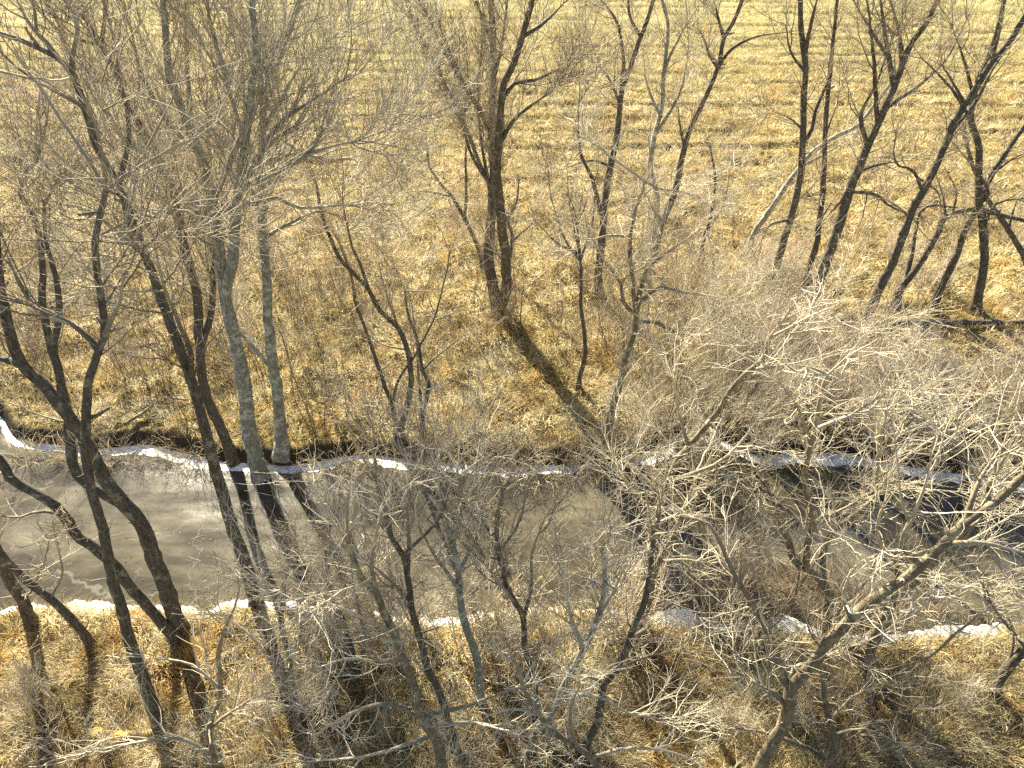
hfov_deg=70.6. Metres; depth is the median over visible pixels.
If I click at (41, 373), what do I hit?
sapling
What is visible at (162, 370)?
sapling
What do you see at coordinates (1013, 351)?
shrub
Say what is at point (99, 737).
shrub
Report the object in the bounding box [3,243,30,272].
sapling
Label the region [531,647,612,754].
shrub
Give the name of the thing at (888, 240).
shrub
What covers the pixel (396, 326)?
bare tree
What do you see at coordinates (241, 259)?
sapling
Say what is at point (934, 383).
shrub
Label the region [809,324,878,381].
shrub
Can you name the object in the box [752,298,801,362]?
shrub
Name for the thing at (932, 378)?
shrub
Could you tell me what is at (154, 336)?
sapling
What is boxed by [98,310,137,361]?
sapling
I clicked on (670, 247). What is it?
sapling
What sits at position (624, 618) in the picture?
shrub
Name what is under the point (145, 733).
fallen log
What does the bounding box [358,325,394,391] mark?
sapling
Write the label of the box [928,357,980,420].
shrub
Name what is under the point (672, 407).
sapling
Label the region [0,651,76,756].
shrub
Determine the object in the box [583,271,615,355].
sapling
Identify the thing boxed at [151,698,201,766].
shrub
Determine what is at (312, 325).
sapling
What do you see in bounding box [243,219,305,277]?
sapling
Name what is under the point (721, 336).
shrub
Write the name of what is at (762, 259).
shrub
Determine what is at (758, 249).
shrub
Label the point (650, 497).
shrub
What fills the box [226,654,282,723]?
shrub
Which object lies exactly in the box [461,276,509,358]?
sapling
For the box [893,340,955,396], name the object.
shrub
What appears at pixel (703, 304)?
shrub
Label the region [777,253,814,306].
shrub
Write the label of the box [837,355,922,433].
shrub
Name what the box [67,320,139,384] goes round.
sapling
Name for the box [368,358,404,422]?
sapling
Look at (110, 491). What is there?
bare tree
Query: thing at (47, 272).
sapling
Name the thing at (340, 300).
sapling
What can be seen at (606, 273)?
sapling
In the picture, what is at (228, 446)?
bare tree
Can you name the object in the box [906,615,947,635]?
bramble
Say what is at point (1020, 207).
sapling
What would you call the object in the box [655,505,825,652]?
sapling
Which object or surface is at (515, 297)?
sapling
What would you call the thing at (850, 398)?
shrub
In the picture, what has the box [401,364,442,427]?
sapling
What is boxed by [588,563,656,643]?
shrub
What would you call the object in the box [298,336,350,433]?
sapling
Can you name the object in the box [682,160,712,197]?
shrub
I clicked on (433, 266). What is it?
sapling
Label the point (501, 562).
bare tree
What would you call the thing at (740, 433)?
shrub
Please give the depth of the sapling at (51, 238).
39.28 m
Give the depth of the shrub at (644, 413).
28.69 m
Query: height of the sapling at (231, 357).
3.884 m
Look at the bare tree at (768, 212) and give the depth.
38.35 m
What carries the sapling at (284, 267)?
on the ground at (142, 428)
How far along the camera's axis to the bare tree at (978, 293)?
29.70 m
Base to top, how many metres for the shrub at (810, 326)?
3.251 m
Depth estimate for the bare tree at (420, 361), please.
26.53 m
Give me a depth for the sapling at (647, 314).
33.30 m
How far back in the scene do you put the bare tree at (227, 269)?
18.35 m
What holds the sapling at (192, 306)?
on the ground at (142, 428)
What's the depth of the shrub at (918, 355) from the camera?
29.44 m
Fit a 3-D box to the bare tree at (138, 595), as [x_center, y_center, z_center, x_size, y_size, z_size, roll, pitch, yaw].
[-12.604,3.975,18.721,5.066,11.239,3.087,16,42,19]
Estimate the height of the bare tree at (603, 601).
11.417 m
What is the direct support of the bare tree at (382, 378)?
on the ground at (142, 428)
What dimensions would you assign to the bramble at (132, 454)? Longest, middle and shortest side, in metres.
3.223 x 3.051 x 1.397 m
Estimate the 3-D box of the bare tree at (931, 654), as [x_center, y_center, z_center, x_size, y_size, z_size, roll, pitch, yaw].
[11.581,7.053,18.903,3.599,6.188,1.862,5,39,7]
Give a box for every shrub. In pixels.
[0,625,73,715]
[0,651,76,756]
[62,706,124,767]
[137,668,256,767]
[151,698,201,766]
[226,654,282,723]
[253,623,344,724]
[260,546,344,644]
[264,508,420,651]
[273,574,397,685]
[287,505,423,646]
[295,535,395,648]
[323,549,397,656]
[341,602,416,691]
[344,530,445,660]
[382,576,450,637]
[383,673,513,767]
[391,515,526,713]
[406,509,570,656]
[410,461,570,646]
[434,191,478,249]
[443,186,462,219]
[459,207,496,244]
[459,570,544,647]
[460,571,570,704]
[476,649,575,767]
[510,145,557,182]
[524,184,549,212]
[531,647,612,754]
[535,427,572,457]
[541,420,572,449]
[546,511,659,657]
[549,231,582,265]
[554,449,579,465]
[559,500,697,685]
[569,170,614,222]
[572,429,617,472]
[578,454,599,480]
[579,446,611,483]
[581,363,654,455]
[588,407,627,459]
[588,480,722,636]
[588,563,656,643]
[591,396,663,471]
[601,457,647,506]
[607,204,636,249]
[608,344,684,439]
[611,433,657,476]
[623,470,657,514]
[624,321,699,409]
[624,389,661,435]
[632,289,691,372]
[634,235,688,306]
[635,369,688,434]
[637,310,694,370]
[638,477,674,501]
[641,157,691,197]
[641,371,737,477]
[642,247,702,304]
[644,346,746,470]
[647,367,720,433]
[647,483,684,504]
[650,243,687,307]
[651,182,695,226]
[653,309,720,409]
[659,301,731,369]
[663,257,722,345]
[663,565,739,630]
[666,350,747,451]
[671,467,712,505]
[672,276,735,335]
[672,336,719,395]
[674,563,715,608]
[676,421,716,472]
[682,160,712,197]
[687,484,705,506]
[688,284,759,360]
[690,228,752,309]
[691,231,760,316]
[691,242,742,316]
[691,311,783,393]
[692,568,746,620]
[693,304,750,390]
[693,539,766,605]
[698,346,770,410]
[700,338,819,439]
[700,570,737,607]
[704,305,745,364]
[709,278,771,367]
[713,305,778,370]
[717,684,777,743]
[719,303,766,379]
[719,582,769,614]
[721,282,800,376]
[722,551,771,589]
[725,287,762,332]
[725,298,773,340]
[726,283,785,332]
[729,257,782,308]
[729,304,780,384]
[730,230,796,280]
[730,257,766,302]
[734,276,810,349]
[735,353,792,414]
[737,568,812,629]
[740,548,813,598]
[742,233,785,283]
[744,266,804,332]
[745,282,809,330]
[745,327,844,415]
[745,588,786,630]
[746,231,789,276]
[748,251,787,290]
[748,284,809,327]
[749,346,793,415]
[749,350,852,431]
[750,324,789,363]
[752,238,806,284]
[752,277,834,339]
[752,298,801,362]
[753,293,850,370]
[754,374,799,440]
[757,215,821,267]
[757,292,831,352]
[757,392,808,445]
[758,650,847,742]
[759,244,805,280]
[768,540,830,591]
[769,295,842,357]
[770,307,842,370]
[770,577,818,610]
[775,329,872,411]
[776,318,844,415]
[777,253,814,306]
[779,351,869,430]
[782,348,863,393]
[788,313,827,351]
[788,351,842,410]
[789,285,835,331]
[790,594,860,635]
[795,336,906,420]
[796,289,881,360]
[800,542,863,591]
[803,554,864,615]
[806,332,901,393]
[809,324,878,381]
[809,588,841,629]
[811,300,845,337]
[814,567,879,648]
[819,549,874,597]
[827,319,909,382]
[834,654,899,744]
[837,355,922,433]
[839,362,923,447]
[844,318,903,392]
[845,355,936,449]
[846,331,901,390]
[849,577,915,640]
[853,309,900,347]
[853,352,927,427]
[855,280,915,339]
[855,403,927,462]
[860,314,954,374]
[864,381,941,421]
[867,328,954,400]
[868,318,960,392]
[869,324,976,386]
[875,219,938,266]
[878,348,938,401]
[879,252,922,299]
[880,311,973,416]
[882,217,912,258]
[882,367,943,432]
[885,298,963,393]
[887,360,994,461]
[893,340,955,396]
[895,238,970,298]
[899,373,1014,451]
[899,386,949,440]
[901,354,962,407]
[903,355,962,416]
[909,440,965,500]
[913,568,967,621]
[924,330,983,391]
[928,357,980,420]
[929,247,974,294]
[931,321,1023,393]
[947,660,999,715]
[957,420,1023,516]
[958,437,1022,492]
[967,322,1023,421]
[967,369,1023,449]
[992,324,1023,389]
[993,370,1023,452]
[994,204,1023,254]
[1002,354,1023,401]
[1015,265,1023,293]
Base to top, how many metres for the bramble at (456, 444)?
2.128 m
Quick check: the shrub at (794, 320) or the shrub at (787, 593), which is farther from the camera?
the shrub at (794, 320)
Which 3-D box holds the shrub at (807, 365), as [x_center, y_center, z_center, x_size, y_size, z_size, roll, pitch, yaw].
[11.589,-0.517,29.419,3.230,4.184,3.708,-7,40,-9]
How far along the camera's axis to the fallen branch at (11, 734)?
19.94 m
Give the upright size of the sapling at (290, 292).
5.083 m
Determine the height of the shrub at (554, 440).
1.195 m
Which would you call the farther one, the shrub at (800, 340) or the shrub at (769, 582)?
the shrub at (800, 340)
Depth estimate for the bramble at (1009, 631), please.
22.11 m
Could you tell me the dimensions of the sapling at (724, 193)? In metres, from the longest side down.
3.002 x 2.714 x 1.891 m
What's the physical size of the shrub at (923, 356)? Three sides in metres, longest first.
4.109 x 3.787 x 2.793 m
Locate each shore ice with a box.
[0,418,1023,491]
[0,599,1022,645]
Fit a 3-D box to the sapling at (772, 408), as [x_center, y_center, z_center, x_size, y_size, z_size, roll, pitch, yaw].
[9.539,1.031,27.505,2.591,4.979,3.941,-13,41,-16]
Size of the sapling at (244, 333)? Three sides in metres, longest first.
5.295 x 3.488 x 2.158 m
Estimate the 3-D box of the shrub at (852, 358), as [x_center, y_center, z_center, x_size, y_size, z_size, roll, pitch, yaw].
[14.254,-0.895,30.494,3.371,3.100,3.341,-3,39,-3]
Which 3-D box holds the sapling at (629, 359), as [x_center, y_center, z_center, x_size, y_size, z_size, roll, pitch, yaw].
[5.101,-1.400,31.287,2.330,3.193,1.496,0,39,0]
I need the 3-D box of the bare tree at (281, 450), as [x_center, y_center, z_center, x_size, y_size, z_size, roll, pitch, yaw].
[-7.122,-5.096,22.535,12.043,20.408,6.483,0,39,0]
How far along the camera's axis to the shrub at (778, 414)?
28.45 m
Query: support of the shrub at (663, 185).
on the ground at (142, 428)
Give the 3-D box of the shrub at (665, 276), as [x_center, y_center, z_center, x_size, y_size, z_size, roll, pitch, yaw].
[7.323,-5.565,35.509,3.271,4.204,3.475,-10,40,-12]
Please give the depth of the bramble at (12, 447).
29.16 m
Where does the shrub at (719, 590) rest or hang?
on the frozen water
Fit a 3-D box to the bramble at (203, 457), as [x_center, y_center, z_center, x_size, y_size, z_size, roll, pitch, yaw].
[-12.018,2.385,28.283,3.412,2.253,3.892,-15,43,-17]
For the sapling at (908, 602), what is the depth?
21.11 m
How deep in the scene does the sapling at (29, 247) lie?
38.25 m
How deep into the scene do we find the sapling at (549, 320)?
33.38 m
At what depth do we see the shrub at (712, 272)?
34.17 m
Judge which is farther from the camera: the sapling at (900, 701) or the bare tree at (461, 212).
the bare tree at (461, 212)
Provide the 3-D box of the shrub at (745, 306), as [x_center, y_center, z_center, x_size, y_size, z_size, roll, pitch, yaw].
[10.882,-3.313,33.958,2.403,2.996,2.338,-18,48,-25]
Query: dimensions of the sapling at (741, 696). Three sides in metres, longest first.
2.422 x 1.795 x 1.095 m
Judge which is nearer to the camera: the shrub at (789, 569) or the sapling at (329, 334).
the shrub at (789, 569)
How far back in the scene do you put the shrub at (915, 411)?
28.59 m
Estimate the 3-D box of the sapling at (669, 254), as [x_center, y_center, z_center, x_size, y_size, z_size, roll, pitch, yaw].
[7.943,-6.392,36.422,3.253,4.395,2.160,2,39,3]
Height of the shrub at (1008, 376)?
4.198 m
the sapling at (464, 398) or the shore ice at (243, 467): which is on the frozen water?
the shore ice at (243, 467)
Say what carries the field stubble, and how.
on the ground at (142, 428)
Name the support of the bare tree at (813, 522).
on the ground at (142, 428)
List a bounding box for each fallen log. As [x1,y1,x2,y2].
[88,726,186,743]
[880,297,1023,330]
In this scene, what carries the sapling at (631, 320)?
on the ground at (142, 428)
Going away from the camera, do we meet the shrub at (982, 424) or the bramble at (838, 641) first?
the bramble at (838, 641)
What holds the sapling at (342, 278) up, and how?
on the ground at (142, 428)
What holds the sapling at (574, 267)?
on the ground at (142, 428)
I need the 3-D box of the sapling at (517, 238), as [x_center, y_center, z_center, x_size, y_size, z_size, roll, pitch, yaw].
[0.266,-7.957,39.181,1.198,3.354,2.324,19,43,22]
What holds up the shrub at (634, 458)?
on the ground at (142, 428)
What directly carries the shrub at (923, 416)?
on the ground at (142, 428)
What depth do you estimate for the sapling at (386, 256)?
37.21 m
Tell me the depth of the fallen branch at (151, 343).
33.74 m
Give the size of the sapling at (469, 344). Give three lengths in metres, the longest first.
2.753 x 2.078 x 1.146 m
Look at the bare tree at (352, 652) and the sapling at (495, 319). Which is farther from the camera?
the sapling at (495, 319)
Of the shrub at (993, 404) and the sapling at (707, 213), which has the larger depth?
the sapling at (707, 213)
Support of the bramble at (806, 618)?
on the ground at (142, 428)
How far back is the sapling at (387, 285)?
34.79 m
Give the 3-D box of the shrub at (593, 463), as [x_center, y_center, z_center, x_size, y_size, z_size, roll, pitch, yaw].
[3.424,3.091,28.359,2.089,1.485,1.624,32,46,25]
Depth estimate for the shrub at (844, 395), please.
28.70 m
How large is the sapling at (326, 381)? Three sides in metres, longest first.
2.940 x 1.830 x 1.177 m
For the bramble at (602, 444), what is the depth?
28.49 m
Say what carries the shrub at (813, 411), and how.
on the ground at (142, 428)
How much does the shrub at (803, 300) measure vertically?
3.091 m
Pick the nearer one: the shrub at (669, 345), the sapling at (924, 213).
the shrub at (669, 345)
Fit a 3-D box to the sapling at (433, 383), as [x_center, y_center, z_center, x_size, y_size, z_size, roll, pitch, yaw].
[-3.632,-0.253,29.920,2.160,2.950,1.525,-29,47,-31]
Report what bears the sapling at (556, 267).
on the ground at (142, 428)
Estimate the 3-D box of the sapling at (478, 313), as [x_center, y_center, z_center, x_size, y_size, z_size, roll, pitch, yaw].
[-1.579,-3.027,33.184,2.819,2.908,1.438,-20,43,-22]
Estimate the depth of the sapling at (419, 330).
32.26 m
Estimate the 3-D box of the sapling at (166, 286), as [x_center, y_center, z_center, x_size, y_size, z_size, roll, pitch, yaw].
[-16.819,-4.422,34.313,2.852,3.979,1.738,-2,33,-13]
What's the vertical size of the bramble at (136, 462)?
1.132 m
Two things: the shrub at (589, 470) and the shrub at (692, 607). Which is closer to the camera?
the shrub at (692, 607)
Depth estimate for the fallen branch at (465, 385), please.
31.07 m
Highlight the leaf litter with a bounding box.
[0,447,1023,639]
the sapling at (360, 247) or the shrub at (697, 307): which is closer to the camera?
the shrub at (697, 307)
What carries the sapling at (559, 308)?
on the ground at (142, 428)
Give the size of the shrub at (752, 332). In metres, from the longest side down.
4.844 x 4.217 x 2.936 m
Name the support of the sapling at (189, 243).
on the ground at (142, 428)
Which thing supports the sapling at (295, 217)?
on the ground at (142, 428)
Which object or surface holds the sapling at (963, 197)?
on the ground at (142, 428)
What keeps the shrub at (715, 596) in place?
on the ground at (142, 428)
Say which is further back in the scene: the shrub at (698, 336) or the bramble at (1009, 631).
the shrub at (698, 336)
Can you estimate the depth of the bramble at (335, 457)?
28.26 m
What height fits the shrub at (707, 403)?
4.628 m
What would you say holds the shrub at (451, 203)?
on the ground at (142, 428)
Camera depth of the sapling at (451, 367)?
31.29 m
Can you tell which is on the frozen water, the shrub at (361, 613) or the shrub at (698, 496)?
the shrub at (698, 496)
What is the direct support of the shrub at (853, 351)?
on the ground at (142, 428)
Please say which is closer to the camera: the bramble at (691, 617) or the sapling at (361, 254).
the bramble at (691, 617)
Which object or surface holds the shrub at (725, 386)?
on the ground at (142, 428)
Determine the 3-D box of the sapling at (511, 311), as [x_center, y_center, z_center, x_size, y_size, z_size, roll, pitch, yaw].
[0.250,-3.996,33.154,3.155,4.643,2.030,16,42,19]
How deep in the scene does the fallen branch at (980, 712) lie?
20.22 m
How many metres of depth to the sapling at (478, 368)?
30.24 m
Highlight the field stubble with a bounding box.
[0,0,1023,135]
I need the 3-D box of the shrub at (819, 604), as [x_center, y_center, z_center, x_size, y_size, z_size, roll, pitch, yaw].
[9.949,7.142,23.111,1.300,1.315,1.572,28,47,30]
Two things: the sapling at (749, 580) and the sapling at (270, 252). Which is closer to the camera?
the sapling at (749, 580)
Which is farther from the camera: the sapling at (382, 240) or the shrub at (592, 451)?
the sapling at (382, 240)
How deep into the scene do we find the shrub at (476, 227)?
40.90 m
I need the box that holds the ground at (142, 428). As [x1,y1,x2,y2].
[0,0,1023,767]
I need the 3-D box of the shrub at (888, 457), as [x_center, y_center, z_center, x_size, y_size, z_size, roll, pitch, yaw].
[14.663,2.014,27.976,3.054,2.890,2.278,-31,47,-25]
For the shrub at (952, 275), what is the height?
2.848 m
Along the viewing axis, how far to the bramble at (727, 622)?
22.74 m
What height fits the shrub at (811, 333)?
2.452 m
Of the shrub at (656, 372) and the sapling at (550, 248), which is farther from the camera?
the sapling at (550, 248)
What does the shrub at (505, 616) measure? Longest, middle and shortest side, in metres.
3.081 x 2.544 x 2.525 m
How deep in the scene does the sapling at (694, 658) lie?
20.08 m
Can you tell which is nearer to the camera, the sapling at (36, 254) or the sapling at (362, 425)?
the sapling at (362, 425)
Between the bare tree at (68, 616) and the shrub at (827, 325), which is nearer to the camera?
the bare tree at (68, 616)
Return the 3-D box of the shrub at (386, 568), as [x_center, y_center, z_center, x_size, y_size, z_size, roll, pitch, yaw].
[-4.696,5.723,21.900,4.522,4.251,3.994,12,40,14]
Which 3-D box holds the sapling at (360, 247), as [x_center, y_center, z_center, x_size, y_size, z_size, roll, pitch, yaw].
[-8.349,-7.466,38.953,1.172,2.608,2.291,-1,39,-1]
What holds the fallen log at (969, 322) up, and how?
on the ground at (142, 428)
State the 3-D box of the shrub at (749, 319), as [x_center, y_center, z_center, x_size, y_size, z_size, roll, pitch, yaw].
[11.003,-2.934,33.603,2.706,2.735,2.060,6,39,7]
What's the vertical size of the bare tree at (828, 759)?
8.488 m
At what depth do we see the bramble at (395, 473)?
28.21 m
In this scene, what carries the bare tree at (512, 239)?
on the ground at (142, 428)
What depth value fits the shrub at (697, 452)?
27.98 m
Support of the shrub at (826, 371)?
on the ground at (142, 428)
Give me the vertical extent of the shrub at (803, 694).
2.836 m
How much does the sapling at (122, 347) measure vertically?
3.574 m
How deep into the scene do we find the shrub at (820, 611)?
22.94 m
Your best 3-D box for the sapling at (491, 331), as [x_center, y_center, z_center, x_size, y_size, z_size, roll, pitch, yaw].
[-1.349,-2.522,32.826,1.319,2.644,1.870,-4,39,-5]
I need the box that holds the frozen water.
[0,426,1023,635]
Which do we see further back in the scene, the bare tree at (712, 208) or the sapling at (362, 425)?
the bare tree at (712, 208)
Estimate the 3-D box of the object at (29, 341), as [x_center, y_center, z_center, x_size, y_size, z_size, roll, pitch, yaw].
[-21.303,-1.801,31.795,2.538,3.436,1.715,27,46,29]
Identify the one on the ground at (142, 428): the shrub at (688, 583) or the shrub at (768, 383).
the shrub at (768, 383)
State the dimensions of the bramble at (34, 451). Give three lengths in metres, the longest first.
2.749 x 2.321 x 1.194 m
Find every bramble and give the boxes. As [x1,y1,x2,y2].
[0,428,35,461]
[1,677,79,767]
[2,409,53,470]
[11,430,59,471]
[12,702,102,767]
[18,419,95,473]
[28,432,78,468]
[31,704,95,755]
[50,425,129,474]
[72,423,155,478]
[89,695,149,763]
[104,433,168,477]
[120,437,181,469]
[132,712,205,767]
[136,426,191,474]
[140,428,207,483]
[146,427,218,469]
[159,421,239,482]
[179,697,233,767]
[191,411,239,448]
[203,700,276,767]
[240,442,316,485]
[268,448,315,488]
[275,707,339,767]
[285,424,372,490]
[292,433,345,473]
[315,434,383,496]
[360,437,418,492]
[393,425,454,480]
[416,729,508,767]
[420,414,516,467]
[431,410,480,472]
[451,445,511,492]
[461,709,492,755]
[485,428,574,491]
[513,439,583,503]
[522,421,591,471]
[556,437,604,491]
[564,430,635,460]
[620,611,690,662]
[657,592,712,658]
[678,603,720,641]
[705,585,764,633]
[718,599,799,641]
[788,599,837,644]
[810,618,887,656]
[875,599,938,642]
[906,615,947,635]
[926,600,978,640]
[967,593,1015,634]
[991,611,1021,644]
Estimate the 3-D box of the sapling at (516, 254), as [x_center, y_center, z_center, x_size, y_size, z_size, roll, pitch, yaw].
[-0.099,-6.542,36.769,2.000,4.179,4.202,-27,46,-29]
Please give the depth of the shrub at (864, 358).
29.30 m
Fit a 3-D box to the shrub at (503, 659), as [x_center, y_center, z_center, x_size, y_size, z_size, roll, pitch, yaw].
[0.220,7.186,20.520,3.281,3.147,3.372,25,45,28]
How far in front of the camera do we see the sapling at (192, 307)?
34.16 m
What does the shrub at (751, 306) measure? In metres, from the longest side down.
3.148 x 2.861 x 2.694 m
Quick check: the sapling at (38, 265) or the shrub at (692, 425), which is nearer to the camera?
the shrub at (692, 425)
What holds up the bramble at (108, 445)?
on the ground at (142, 428)
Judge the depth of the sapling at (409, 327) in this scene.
31.75 m
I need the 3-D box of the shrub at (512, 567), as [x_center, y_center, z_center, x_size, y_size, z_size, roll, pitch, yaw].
[-0.619,5.210,20.895,4.375,5.969,5.552,7,40,9]
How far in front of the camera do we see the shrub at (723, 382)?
29.27 m
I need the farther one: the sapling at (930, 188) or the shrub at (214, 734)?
the sapling at (930, 188)
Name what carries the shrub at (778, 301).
on the ground at (142, 428)
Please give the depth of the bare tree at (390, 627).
14.44 m
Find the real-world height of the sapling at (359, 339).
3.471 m
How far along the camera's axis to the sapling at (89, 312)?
34.61 m
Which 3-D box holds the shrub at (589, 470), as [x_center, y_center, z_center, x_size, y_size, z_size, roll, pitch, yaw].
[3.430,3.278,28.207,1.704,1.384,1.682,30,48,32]
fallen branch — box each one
[10,704,84,736]
[104,337,172,354]
[123,385,186,425]
[447,377,511,413]
[793,651,856,666]
[911,701,992,719]
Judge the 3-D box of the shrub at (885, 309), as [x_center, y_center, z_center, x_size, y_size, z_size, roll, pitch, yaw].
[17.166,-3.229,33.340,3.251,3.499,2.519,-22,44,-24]
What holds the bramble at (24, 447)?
on the ground at (142, 428)
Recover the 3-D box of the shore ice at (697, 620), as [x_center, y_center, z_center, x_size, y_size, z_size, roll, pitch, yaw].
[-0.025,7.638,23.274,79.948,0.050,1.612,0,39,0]
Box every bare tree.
[0,0,260,722]
[0,0,300,467]
[0,0,336,609]
[0,0,497,483]
[0,8,189,633]
[0,404,125,631]
[0,432,100,650]
[0,451,187,646]
[0,538,327,767]
[91,0,465,462]
[176,472,379,719]
[183,441,621,767]
[205,349,528,747]
[242,461,393,683]
[275,119,432,445]
[293,181,493,439]
[346,335,555,711]
[364,0,659,320]
[378,249,491,440]
[384,82,483,270]
[384,386,606,722]
[414,620,761,767]
[487,456,750,760]
[501,54,798,488]
[503,0,682,300]
[505,115,619,391]
[506,164,559,262]
[516,423,753,760]
[553,205,964,644]
[598,310,1023,767]
[600,0,732,287]
[653,0,851,271]
[688,582,955,767]
[696,125,750,265]
[699,285,1023,633]
[712,0,855,302]
[744,36,922,251]
[767,0,1001,308]
[787,0,918,293]
[835,0,1023,323]
[839,395,1023,676]
[844,0,1023,314]
[859,563,1023,722]
[891,148,1023,310]
[910,77,1023,312]
[921,523,1023,702]
[951,105,1023,264]
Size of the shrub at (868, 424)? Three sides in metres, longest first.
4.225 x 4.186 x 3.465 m
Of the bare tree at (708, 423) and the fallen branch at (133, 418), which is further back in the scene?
the fallen branch at (133, 418)
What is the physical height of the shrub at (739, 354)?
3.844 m
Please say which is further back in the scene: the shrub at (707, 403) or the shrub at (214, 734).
the shrub at (707, 403)
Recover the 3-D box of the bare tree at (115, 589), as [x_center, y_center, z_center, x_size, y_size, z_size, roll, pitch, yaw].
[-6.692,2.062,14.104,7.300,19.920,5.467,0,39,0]
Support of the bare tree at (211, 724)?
on the ground at (142, 428)
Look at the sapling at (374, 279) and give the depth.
36.80 m
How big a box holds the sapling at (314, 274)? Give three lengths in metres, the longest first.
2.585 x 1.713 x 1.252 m
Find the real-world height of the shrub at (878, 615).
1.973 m
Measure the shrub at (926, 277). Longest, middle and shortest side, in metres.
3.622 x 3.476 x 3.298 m
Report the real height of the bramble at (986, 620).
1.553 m
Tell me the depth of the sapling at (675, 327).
31.24 m
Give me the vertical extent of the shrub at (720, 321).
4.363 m
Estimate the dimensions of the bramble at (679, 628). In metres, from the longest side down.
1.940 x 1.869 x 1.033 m
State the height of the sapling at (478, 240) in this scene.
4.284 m
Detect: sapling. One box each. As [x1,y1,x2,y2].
[0,305,16,353]
[0,306,48,369]
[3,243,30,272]
[4,277,39,335]
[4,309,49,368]
[5,216,35,261]
[6,220,58,271]
[7,277,38,316]
[8,272,47,328]
[10,257,50,312]
[14,223,67,291]
[18,243,62,295]
[19,236,64,290]
[28,217,67,260]
[30,321,71,387]
[47,227,101,284]
[53,288,91,323]
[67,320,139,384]
[77,278,139,339]
[84,302,157,381]
[89,272,138,318]
[90,291,140,345]
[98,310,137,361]
[111,254,135,289]
[111,318,168,387]
[119,264,143,295]
[126,278,173,373]
[127,266,190,344]
[131,261,183,309]
[139,318,184,390]
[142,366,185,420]
[145,174,203,270]
[159,215,192,277]
[168,273,218,325]
[171,278,218,349]
[176,257,218,318]
[182,314,220,377]
[193,296,227,362]
[195,327,256,394]
[203,322,263,383]
[209,218,255,282]
[232,275,257,333]
[233,277,289,379]
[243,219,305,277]
[243,283,321,375]
[246,269,282,312]
[246,308,264,373]
[247,316,313,406]
[254,244,284,287]
[255,237,279,272]
[257,263,332,339]
[269,245,298,293]
[270,230,323,299]
[273,275,332,318]
[273,289,352,358]
[274,233,307,322]
[281,191,317,237]
[282,259,310,319]
[287,226,314,281]
[287,347,321,417]
[288,165,312,220]
[288,195,363,256]
[289,295,366,368]
[298,255,321,291]
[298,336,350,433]
[299,240,322,283]
[299,265,346,319]
[299,305,403,413]
[300,200,340,257]
[304,246,355,307]
[305,253,344,309]
[310,354,355,404]
[311,227,347,278]
[312,245,351,310]
[315,264,358,327]
[324,296,371,355]
[328,274,356,319]
[329,242,361,282]
[332,247,371,295]
[338,228,379,277]
[339,394,370,446]
[344,197,381,250]
[344,225,411,276]
[352,221,366,265]
[357,178,387,225]
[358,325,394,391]
[363,263,388,294]
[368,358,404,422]
[370,204,395,260]
[371,262,401,311]
[383,267,457,357]
[392,354,413,415]
[400,235,451,306]
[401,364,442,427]
[403,299,429,356]
[405,287,445,336]
[406,357,450,405]
[413,211,436,260]
[417,261,441,304]
[423,289,458,345]
[423,298,465,365]
[433,331,469,378]
[442,362,477,425]
[453,289,498,337]
[455,247,497,302]
[460,218,508,267]
[460,329,496,395]
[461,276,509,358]
[463,319,485,361]
[467,308,495,348]
[471,356,522,424]
[480,269,499,303]
[481,216,535,285]
[481,255,518,310]
[481,270,520,331]
[483,253,548,337]
[488,276,522,326]
[498,281,517,315]
[507,214,523,262]
[516,237,557,290]
[530,200,596,276]
[535,282,562,340]
[540,214,571,259]
[543,233,563,290]
[544,279,571,333]
[545,286,591,356]
[561,229,596,276]
[571,303,596,346]
[571,304,622,345]
[575,235,608,291]
[575,251,595,294]
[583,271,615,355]
[585,244,619,304]
[586,254,619,310]
[587,213,606,254]
[592,233,664,329]
[594,276,678,378]
[595,280,653,343]
[596,247,617,292]
[597,290,616,333]
[600,314,657,400]
[601,258,652,341]
[603,282,649,363]
[606,335,654,385]
[610,214,645,282]
[610,293,667,341]
[623,319,713,463]
[624,238,665,290]
[634,251,716,342]
[638,324,713,397]
[640,191,667,222]
[640,294,691,366]
[641,205,680,252]
[642,212,696,285]
[644,219,681,272]
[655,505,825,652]
[668,219,727,285]
[670,628,723,707]
[673,527,820,648]
[674,210,700,245]
[676,205,712,269]
[681,203,714,256]
[695,189,722,236]
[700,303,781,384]
[701,217,746,279]
[716,172,739,218]
[721,506,904,663]
[723,189,742,229]
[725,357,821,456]
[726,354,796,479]
[730,673,763,721]
[731,195,756,224]
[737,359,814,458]
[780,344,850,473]
[802,509,908,648]
[829,521,932,670]
[852,607,973,726]
[853,197,898,237]
[861,534,972,692]
[900,644,971,733]
[910,188,936,231]
[921,169,945,203]
[943,226,971,259]
[959,177,973,207]
[981,642,1022,697]
[984,173,1013,225]
[1010,187,1023,215]
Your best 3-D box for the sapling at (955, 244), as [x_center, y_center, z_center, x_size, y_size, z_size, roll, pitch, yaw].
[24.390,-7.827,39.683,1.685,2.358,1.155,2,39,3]
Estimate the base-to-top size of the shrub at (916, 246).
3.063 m
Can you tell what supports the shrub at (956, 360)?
on the ground at (142, 428)

